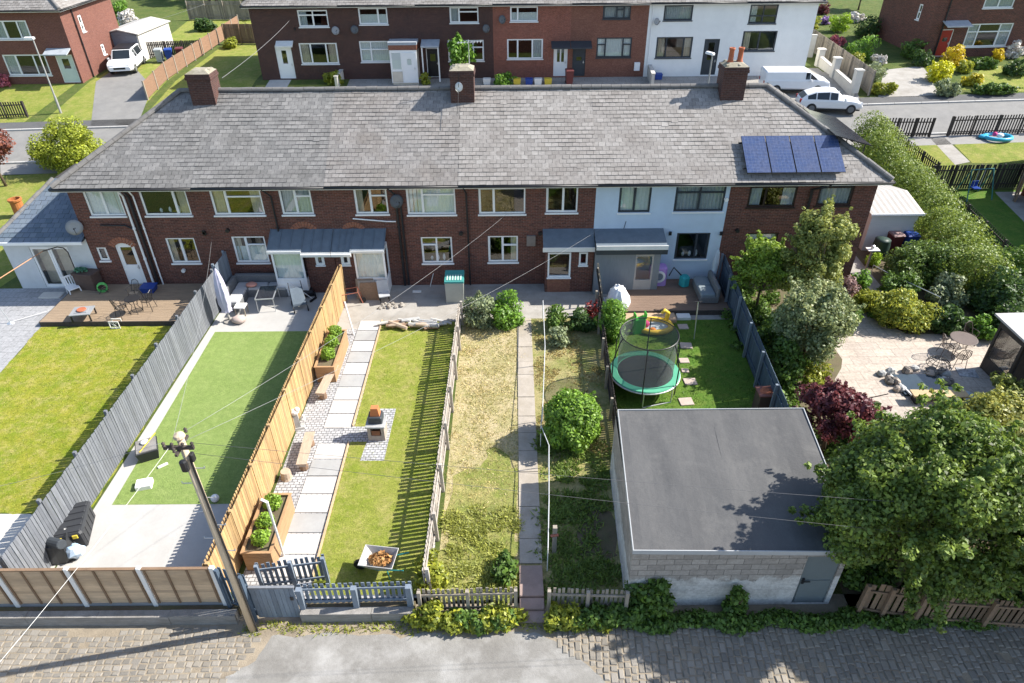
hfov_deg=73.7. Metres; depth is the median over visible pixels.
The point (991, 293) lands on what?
dark shrub
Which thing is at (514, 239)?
window
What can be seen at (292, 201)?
window
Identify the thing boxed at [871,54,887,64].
flowering shrub
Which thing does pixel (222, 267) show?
board fence
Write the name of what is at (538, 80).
recycling box
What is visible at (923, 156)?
picket fence
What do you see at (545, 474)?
overhead wire
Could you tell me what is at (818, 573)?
door
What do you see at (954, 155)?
corner path
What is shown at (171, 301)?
timber deck
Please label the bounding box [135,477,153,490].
white box
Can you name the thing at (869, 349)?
sandstone patio
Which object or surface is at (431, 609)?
leafy shrub
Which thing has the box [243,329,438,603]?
sett strip
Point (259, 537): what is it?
box ball
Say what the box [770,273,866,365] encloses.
leafy tree
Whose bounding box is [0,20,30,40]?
window
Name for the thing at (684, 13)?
window
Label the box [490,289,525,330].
green shrub
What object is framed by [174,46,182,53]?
wheelie bin
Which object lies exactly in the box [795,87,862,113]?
parked car
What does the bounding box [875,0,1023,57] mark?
brick house
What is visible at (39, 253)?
washing line frame
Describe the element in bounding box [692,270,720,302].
garden sofa
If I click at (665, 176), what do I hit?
terraced house
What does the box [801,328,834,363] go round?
leafy shrub
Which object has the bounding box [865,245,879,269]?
bird table
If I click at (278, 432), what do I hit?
slatted fence
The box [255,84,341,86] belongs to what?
front lawn
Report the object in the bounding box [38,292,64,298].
stone slab
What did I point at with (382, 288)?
old chair
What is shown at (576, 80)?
front yards
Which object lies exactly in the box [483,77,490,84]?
recycling box
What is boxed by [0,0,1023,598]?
ground
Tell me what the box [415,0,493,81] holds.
terraced house
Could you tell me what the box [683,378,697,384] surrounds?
stepping stone
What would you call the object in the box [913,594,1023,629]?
board fence
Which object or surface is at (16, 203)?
clay chimney pot
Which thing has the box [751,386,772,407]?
water butt
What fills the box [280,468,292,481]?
log stump
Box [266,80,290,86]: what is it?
front path
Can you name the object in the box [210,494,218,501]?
ball
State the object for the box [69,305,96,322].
fire pit table
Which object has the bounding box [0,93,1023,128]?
pavement
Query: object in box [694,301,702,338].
rotary pole
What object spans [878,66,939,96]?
driveway
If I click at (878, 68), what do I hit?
round shrub
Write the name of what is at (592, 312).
flowering shrub
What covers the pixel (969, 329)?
garden chair
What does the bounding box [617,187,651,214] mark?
window
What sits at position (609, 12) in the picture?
window
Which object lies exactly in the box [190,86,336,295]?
terraced house
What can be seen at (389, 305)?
rubble heap
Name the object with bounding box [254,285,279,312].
glass table
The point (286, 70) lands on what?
door
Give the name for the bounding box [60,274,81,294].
plastic chair
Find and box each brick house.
[0,0,118,83]
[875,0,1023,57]
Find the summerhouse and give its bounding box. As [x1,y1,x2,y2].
[979,313,1023,385]
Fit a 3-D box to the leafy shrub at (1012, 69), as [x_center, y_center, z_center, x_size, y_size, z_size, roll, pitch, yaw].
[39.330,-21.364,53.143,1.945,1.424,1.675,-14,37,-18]
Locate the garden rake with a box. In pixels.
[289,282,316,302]
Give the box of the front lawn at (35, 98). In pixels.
[0,84,74,122]
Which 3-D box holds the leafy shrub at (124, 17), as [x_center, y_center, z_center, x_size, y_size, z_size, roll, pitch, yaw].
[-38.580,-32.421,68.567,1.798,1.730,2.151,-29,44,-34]
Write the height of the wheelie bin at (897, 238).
1.090 m
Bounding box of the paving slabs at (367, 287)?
[355,278,378,299]
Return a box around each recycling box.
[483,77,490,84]
[513,77,520,84]
[525,77,532,84]
[534,77,541,84]
[544,77,551,84]
[655,72,662,79]
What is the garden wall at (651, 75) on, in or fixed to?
on the ground at (170, 8)
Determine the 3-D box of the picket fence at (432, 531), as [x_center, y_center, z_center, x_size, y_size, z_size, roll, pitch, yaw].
[-2.211,2.655,23.696,0.197,1.300,13.402,0,35,1]
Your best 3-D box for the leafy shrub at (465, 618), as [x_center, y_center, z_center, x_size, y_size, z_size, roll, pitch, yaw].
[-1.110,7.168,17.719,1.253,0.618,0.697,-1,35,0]
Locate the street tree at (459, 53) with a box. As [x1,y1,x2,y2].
[447,32,476,65]
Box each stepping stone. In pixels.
[677,324,688,328]
[678,397,693,405]
[679,358,689,362]
[680,342,692,348]
[681,368,688,372]
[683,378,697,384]
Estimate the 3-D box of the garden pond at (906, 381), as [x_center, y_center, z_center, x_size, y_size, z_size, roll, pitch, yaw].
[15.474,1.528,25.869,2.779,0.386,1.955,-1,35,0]
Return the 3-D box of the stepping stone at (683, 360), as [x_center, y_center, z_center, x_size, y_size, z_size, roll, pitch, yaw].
[6.855,0.759,27.210,0.384,0.045,0.320,-1,35,0]
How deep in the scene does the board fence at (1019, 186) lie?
39.46 m
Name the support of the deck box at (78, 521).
on the patio at (161, 535)
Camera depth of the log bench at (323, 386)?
25.41 m
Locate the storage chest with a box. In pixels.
[70,268,103,290]
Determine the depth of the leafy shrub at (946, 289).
29.91 m
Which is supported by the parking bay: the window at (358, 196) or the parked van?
the parked van
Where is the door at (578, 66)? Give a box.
[572,49,585,75]
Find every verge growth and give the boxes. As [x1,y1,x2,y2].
[400,602,529,635]
[446,606,517,636]
[543,608,612,633]
[544,603,651,633]
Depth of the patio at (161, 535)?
20.85 m
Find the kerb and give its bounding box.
[0,99,1023,163]
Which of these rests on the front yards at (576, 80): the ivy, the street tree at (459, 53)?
the street tree at (459, 53)
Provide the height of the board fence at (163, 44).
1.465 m
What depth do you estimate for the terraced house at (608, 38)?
52.08 m
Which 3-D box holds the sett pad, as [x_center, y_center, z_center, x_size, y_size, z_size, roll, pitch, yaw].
[-4.654,3.214,23.859,0.847,0.001,2.657,-1,35,0]
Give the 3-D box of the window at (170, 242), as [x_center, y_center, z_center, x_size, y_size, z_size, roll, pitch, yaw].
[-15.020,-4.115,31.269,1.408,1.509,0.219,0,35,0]
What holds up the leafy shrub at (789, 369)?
on the planting soil
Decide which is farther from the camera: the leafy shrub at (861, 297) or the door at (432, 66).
the door at (432, 66)
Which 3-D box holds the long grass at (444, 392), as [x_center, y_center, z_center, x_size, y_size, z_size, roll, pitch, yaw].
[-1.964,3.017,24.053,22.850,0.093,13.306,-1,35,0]
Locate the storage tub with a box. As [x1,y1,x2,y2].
[138,282,157,292]
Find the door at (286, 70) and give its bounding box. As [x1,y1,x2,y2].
[275,47,295,77]
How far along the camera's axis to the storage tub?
31.37 m
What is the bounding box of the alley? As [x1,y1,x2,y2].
[0,593,1023,682]
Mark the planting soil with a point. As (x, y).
(836, 361)
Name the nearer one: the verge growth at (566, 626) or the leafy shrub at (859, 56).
the verge growth at (566, 626)
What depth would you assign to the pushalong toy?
31.25 m
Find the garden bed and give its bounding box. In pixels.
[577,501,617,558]
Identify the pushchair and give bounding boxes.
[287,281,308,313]
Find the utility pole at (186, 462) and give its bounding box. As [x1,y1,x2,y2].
[161,427,257,632]
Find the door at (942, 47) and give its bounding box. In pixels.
[935,29,953,55]
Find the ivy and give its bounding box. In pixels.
[621,605,1009,637]
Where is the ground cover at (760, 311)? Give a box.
[719,283,1023,613]
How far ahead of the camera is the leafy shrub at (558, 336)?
27.93 m
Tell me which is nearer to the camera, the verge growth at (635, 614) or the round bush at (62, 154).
the verge growth at (635, 614)
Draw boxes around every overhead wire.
[0,449,167,661]
[1,443,160,485]
[172,240,211,440]
[183,230,597,441]
[187,213,507,429]
[195,453,990,540]
[198,443,892,501]
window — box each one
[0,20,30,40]
[2,54,52,76]
[77,15,86,32]
[83,192,127,217]
[96,247,111,261]
[139,191,193,217]
[165,238,201,264]
[209,191,266,216]
[231,236,270,264]
[278,190,315,216]
[297,10,329,27]
[298,43,339,64]
[353,190,389,215]
[358,8,388,25]
[359,41,389,62]
[406,189,456,216]
[421,237,453,264]
[448,40,484,61]
[449,7,478,23]
[478,188,525,215]
[487,236,518,263]
[507,39,542,59]
[509,6,537,22]
[545,188,577,214]
[595,37,631,58]
[602,6,630,19]
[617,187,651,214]
[654,37,692,58]
[662,5,693,21]
[672,187,726,213]
[672,233,709,260]
[741,31,777,51]
[744,233,777,258]
[745,186,797,208]
[747,4,778,24]
[814,186,854,207]
[914,4,922,20]
[963,23,1013,47]
[982,0,1014,8]
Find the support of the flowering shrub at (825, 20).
on the ground at (170, 8)
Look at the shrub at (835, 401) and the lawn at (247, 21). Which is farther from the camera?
the lawn at (247, 21)
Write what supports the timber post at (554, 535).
on the rough strip at (589, 343)
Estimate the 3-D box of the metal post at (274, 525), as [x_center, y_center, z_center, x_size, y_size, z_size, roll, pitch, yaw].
[-6.470,5.125,18.537,0.176,3.046,0.748,-17,38,-22]
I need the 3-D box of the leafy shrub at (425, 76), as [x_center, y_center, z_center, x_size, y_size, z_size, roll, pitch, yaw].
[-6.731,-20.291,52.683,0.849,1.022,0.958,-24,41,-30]
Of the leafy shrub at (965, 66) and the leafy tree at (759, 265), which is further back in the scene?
the leafy shrub at (965, 66)
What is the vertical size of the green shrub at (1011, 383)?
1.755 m
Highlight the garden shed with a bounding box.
[859,185,924,249]
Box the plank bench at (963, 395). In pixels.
[909,389,969,404]
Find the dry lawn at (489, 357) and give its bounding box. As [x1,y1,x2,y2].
[436,319,524,603]
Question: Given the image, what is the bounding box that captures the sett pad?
[360,409,395,460]
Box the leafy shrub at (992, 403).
[895,384,1023,449]
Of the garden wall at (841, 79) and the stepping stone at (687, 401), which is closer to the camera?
the stepping stone at (687, 401)
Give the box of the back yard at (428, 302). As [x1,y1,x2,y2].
[337,285,459,328]
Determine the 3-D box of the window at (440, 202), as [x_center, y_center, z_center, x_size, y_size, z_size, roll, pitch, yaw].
[-3.541,-6.103,29.948,2.229,1.497,0.220,0,35,0]
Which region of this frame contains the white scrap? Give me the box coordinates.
[157,462,167,468]
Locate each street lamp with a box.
[24,37,61,112]
[705,51,714,82]
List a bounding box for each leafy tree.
[728,230,795,305]
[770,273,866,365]
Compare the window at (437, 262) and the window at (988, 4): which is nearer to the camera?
the window at (437, 262)
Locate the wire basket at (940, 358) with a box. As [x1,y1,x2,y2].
[926,355,950,370]
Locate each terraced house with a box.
[0,67,219,287]
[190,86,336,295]
[239,0,347,79]
[323,40,481,293]
[337,0,420,84]
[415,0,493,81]
[458,84,597,291]
[492,0,571,77]
[569,0,650,76]
[591,83,734,293]
[643,0,746,76]
[716,47,895,281]
[736,0,828,75]
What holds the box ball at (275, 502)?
in the wooden planter at (270, 550)
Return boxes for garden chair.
[109,300,130,319]
[125,279,144,303]
[139,289,156,311]
[936,333,955,357]
[950,349,972,368]
[964,321,979,347]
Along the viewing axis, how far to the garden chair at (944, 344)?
27.09 m
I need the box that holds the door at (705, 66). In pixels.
[700,39,719,74]
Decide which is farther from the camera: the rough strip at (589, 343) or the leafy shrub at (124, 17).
the leafy shrub at (124, 17)
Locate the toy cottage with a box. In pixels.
[648,263,667,285]
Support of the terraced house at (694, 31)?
on the ground at (170, 8)
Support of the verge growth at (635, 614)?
on the alley
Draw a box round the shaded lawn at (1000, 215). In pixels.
[942,190,1023,261]
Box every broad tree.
[788,378,1023,634]
[996,538,1023,585]
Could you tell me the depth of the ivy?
17.63 m
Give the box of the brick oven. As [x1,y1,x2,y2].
[365,405,387,440]
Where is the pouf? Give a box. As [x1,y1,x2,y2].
[231,315,245,323]
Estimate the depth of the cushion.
31.14 m
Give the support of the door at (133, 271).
in the terraced house at (120, 201)
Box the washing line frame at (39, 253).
[0,247,74,277]
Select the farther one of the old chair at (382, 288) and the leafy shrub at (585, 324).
the old chair at (382, 288)
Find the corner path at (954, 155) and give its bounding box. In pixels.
[933,137,969,164]
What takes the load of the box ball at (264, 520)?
in the wooden planter at (270, 550)
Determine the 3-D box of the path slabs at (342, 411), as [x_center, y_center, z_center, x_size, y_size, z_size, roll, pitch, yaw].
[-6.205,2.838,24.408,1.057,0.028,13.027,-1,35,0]
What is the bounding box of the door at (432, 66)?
[426,48,439,76]
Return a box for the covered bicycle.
[603,284,630,307]
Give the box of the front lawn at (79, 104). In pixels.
[43,63,184,121]
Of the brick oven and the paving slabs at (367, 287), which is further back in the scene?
the paving slabs at (367, 287)
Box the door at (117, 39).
[111,35,138,45]
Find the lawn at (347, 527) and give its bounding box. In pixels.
[309,321,455,594]
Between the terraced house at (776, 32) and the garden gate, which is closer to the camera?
the garden gate
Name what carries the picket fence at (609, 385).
on the ground at (170, 8)
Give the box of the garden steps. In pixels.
[519,565,544,623]
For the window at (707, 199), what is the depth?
30.04 m
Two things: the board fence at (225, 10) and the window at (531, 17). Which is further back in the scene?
the board fence at (225, 10)
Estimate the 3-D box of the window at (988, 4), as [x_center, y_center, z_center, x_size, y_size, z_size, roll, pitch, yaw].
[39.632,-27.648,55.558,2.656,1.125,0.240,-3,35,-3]
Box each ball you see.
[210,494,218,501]
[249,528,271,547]
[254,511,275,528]
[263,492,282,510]
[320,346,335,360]
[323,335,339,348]
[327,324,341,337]
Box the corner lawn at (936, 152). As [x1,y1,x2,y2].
[908,145,955,172]
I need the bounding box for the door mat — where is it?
[955,367,978,377]
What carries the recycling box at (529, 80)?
on the front yards at (576, 80)
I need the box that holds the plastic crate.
[675,313,690,319]
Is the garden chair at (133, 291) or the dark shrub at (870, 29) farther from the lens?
the dark shrub at (870, 29)
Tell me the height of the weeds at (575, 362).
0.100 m
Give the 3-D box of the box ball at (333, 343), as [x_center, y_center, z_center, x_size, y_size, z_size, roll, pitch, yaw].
[-7.114,0.000,26.904,0.607,0.580,0.582,20,40,26]
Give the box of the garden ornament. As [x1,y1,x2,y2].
[291,407,305,430]
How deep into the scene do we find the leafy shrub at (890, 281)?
30.43 m
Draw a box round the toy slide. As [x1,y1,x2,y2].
[628,311,646,319]
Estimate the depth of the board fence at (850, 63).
53.87 m
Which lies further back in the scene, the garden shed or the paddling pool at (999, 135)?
the paddling pool at (999, 135)
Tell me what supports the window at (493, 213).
in the terraced house at (527, 163)
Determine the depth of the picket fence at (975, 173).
40.49 m
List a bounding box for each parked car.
[107,43,145,73]
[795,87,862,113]
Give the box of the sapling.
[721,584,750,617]
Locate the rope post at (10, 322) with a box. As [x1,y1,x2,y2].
[0,307,51,324]
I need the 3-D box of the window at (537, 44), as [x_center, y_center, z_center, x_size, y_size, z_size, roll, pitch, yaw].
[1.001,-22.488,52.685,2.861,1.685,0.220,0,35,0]
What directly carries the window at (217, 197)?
in the terraced house at (260, 167)
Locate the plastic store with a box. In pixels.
[444,270,464,302]
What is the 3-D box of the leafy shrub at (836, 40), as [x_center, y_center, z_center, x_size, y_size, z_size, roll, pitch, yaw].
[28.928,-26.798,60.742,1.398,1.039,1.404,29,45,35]
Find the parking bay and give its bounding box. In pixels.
[781,72,860,100]
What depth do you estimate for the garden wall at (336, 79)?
52.53 m
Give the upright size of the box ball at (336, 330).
0.528 m
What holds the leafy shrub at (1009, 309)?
on the sandstone patio at (869, 349)
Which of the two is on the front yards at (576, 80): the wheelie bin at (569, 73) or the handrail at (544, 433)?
the wheelie bin at (569, 73)
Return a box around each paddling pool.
[650,309,673,325]
[978,132,1013,141]
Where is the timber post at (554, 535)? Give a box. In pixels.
[550,525,558,553]
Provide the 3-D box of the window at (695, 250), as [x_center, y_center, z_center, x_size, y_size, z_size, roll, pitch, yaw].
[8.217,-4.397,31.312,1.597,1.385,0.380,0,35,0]
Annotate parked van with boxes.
[758,66,829,90]
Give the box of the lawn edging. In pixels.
[312,319,382,576]
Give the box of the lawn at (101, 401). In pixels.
[0,326,190,516]
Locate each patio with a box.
[0,288,68,371]
[56,292,325,567]
[835,312,998,419]
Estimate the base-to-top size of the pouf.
0.343 m
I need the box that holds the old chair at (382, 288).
[376,279,389,301]
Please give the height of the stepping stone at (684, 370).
0.045 m
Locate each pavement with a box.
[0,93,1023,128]
[0,132,1023,174]
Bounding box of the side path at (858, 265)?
[850,256,880,293]
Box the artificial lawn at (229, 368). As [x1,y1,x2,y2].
[112,331,307,504]
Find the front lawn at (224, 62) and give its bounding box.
[152,36,261,107]
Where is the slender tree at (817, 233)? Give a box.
[770,194,860,291]
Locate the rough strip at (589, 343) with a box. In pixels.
[525,318,623,602]
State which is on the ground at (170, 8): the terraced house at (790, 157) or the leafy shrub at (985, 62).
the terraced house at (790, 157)
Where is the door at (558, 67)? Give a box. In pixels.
[553,49,567,75]
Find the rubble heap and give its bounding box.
[378,302,404,309]
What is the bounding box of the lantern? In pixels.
[108,318,121,328]
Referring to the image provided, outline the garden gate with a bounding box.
[247,585,300,616]
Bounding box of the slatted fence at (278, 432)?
[202,264,346,591]
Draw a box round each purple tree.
[0,128,15,186]
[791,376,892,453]
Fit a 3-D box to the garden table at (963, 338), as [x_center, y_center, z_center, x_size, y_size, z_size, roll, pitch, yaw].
[18.013,0.147,27.394,1.000,0.692,0.990,-1,35,0]
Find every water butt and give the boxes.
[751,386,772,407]
[872,236,890,260]
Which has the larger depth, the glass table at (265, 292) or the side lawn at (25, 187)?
the side lawn at (25, 187)
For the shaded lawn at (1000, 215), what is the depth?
38.21 m
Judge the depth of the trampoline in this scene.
24.73 m
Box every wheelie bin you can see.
[153,47,164,61]
[163,47,172,59]
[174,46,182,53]
[565,68,573,83]
[887,231,905,253]
[901,230,920,247]
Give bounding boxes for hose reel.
[97,282,108,293]
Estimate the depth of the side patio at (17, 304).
30.39 m
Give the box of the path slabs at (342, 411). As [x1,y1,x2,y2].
[273,321,380,576]
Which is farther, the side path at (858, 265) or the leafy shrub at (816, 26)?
the leafy shrub at (816, 26)
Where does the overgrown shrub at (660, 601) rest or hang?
on the alley
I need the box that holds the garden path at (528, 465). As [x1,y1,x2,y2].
[517,318,541,563]
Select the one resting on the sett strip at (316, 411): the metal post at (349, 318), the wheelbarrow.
the metal post at (349, 318)
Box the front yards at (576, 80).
[347,68,821,86]
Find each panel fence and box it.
[0,565,226,607]
[141,15,238,99]
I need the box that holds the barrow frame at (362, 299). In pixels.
[342,287,365,306]
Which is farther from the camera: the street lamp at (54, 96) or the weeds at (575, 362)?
the street lamp at (54, 96)
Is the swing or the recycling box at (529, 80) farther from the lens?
the recycling box at (529, 80)
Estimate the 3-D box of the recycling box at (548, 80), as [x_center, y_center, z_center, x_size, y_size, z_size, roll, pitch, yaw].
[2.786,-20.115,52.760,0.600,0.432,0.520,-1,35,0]
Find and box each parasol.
[213,268,232,324]
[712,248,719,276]
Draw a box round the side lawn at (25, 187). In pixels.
[0,173,57,286]
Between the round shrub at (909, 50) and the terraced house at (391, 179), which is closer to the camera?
the terraced house at (391, 179)
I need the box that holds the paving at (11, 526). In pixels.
[0,514,55,567]
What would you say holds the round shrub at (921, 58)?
on the ground at (170, 8)
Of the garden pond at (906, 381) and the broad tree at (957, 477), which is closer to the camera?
the broad tree at (957, 477)
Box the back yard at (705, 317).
[591,290,728,319]
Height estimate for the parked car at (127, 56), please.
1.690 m
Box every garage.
[109,17,172,59]
[610,408,846,604]
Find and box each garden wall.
[333,69,343,86]
[647,64,655,83]
[807,34,817,56]
[814,48,864,96]
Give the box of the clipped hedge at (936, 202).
[851,110,1018,293]
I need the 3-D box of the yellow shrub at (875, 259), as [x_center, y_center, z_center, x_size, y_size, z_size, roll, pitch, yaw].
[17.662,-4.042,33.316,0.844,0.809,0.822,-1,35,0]
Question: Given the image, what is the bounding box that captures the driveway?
[89,70,146,146]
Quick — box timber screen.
[596,263,603,305]
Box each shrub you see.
[0,73,11,86]
[112,0,128,18]
[117,8,138,25]
[193,18,217,31]
[222,36,236,48]
[322,70,343,85]
[412,548,449,597]
[412,598,443,626]
[419,72,430,85]
[451,606,486,629]
[456,290,495,329]
[487,601,512,633]
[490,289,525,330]
[490,549,518,586]
[493,71,517,84]
[542,600,580,631]
[545,303,568,328]
[547,326,572,347]
[566,306,597,332]
[578,601,629,629]
[584,299,598,317]
[593,298,628,343]
[622,576,677,618]
[757,314,800,353]
[766,337,809,389]
[799,362,833,388]
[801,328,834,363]
[814,16,821,29]
[817,3,830,14]
[820,15,829,24]
[829,12,853,32]
[830,34,846,45]
[835,275,860,300]
[838,549,902,596]
[843,35,880,60]
[843,307,863,331]
[846,412,901,442]
[847,268,872,290]
[848,11,866,22]
[851,288,883,312]
[852,14,881,37]
[853,51,865,61]
[864,252,882,265]
[868,61,888,80]
[868,287,945,334]
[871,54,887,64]
[871,82,898,94]
[875,270,924,295]
[881,238,968,290]
[900,38,929,58]
[911,49,934,66]
[924,271,970,308]
[925,60,955,83]
[929,303,976,335]
[932,77,961,96]
[939,43,967,66]
[939,557,1019,614]
[955,59,974,73]
[960,72,984,85]
[965,265,1023,319]
[966,313,996,340]
[970,82,1023,94]
[971,56,998,69]
[985,301,1023,328]
[989,245,1023,282]
[990,371,1023,403]
[991,48,1004,61]
[1001,58,1023,76]
[1004,39,1023,58]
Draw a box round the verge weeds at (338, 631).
[238,616,633,637]
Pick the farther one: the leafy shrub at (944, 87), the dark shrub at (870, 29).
the dark shrub at (870, 29)
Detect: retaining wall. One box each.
[0,604,241,625]
[300,601,415,622]
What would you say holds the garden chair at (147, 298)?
on the timber deck at (171, 301)
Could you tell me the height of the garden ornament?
0.960 m
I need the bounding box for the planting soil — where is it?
[718,227,1023,621]
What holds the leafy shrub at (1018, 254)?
on the planting soil
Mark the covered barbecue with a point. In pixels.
(65, 549)
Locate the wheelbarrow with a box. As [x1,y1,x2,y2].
[353,544,408,579]
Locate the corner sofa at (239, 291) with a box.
[226,273,287,311]
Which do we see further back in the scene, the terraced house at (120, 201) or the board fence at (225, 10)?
the board fence at (225, 10)
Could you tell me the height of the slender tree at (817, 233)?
5.834 m
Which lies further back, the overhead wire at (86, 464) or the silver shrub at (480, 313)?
the silver shrub at (480, 313)
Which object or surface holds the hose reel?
on the timber deck at (171, 301)
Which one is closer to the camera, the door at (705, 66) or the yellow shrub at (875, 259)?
the yellow shrub at (875, 259)
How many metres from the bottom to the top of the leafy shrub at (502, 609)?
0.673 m
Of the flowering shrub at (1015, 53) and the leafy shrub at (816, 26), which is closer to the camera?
the flowering shrub at (1015, 53)
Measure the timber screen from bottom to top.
1.914 m
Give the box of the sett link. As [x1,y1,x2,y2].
[340,427,368,441]
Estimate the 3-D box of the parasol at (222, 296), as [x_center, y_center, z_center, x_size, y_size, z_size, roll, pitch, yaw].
[-12.318,-1.953,29.077,0.520,2.620,0.520,13,37,19]
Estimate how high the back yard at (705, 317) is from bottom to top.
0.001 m
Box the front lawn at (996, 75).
[962,66,1023,91]
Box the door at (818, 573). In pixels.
[792,556,838,601]
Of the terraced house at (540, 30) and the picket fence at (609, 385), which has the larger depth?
the terraced house at (540, 30)
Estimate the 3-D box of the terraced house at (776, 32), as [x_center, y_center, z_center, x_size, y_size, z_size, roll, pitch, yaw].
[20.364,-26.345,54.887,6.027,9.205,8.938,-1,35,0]
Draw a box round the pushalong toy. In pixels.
[668,267,689,286]
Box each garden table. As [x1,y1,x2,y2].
[124,295,142,313]
[950,331,978,355]
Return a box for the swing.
[956,168,994,201]
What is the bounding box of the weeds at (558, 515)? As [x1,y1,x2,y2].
[526,428,621,607]
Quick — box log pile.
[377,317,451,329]
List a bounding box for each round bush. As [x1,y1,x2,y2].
[25,116,105,174]
[537,387,602,453]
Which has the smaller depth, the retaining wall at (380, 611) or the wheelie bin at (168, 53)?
the retaining wall at (380, 611)
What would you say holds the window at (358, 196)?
in the terraced house at (391, 179)
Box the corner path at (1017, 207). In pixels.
[996,192,1023,220]
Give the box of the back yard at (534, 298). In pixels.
[460,284,595,318]
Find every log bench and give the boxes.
[296,432,314,470]
[315,365,338,399]
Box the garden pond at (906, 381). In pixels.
[877,364,954,398]
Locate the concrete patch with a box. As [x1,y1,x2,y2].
[225,631,604,682]
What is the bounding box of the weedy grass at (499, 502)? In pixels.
[437,447,518,604]
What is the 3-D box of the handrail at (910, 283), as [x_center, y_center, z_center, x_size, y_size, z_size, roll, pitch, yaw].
[17.561,-2.348,30.749,0.118,0.922,3.352,-18,39,-23]
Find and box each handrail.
[540,304,548,570]
[870,265,940,308]
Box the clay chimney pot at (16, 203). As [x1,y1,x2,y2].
[7,196,23,213]
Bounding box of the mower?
[303,271,315,296]
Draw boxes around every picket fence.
[0,101,28,118]
[213,567,258,621]
[253,554,329,587]
[295,581,413,610]
[416,587,516,609]
[422,301,463,597]
[547,588,629,614]
[594,290,623,471]
[881,118,935,137]
[881,122,940,174]
[929,164,1023,189]
[937,175,1017,260]
[946,114,1023,136]
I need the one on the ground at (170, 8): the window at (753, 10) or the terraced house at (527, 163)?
the terraced house at (527, 163)
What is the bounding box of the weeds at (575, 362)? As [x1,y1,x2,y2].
[530,324,610,461]
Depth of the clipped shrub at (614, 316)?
27.72 m
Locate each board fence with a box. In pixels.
[0,269,220,567]
[146,40,202,57]
[185,0,249,19]
[211,250,231,284]
[221,23,254,43]
[717,253,789,407]
[812,29,876,95]
[855,583,920,617]
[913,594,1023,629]
[1013,170,1023,201]
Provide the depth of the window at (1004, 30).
57.09 m
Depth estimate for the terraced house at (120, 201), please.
30.57 m
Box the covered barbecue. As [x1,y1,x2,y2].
[28,527,84,564]
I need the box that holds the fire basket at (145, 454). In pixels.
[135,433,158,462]
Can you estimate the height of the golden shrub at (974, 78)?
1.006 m
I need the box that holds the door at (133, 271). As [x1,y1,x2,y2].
[115,243,146,283]
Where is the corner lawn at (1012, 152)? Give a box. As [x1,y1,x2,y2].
[954,142,1023,162]
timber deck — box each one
[39,283,203,326]
[625,279,729,322]
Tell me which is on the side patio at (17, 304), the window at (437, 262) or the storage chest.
the storage chest
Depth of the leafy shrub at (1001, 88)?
50.52 m
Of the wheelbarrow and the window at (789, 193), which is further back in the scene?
the window at (789, 193)
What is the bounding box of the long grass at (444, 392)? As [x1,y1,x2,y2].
[91,329,754,553]
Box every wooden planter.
[240,493,294,569]
[314,329,348,381]
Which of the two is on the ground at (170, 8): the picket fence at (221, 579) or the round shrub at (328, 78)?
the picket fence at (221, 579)
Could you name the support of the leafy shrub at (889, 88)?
on the ground at (170, 8)
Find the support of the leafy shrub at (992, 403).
on the planting soil
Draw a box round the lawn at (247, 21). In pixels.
[192,0,250,23]
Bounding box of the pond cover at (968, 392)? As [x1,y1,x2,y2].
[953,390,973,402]
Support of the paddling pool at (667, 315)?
on the lawn at (717, 366)
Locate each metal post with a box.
[260,498,284,555]
[344,302,354,334]
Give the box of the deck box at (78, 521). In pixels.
[54,501,95,546]
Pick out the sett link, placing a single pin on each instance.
(351, 434)
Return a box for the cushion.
[246,282,256,286]
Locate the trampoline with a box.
[610,317,680,407]
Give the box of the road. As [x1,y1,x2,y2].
[0,101,1023,161]
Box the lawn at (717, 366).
[607,319,754,408]
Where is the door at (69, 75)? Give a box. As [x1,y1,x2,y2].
[55,55,80,81]
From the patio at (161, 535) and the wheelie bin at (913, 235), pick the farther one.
the wheelie bin at (913, 235)
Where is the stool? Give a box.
[233,303,248,315]
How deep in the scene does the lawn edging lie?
22.62 m
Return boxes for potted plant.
[73,267,87,272]
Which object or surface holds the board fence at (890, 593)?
on the alley
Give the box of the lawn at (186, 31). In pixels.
[171,20,244,42]
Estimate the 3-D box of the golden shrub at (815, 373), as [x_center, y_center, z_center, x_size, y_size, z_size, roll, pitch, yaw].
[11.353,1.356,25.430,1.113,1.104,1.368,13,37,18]
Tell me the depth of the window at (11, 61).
52.83 m
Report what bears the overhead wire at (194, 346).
attached to the utility pole at (186, 462)

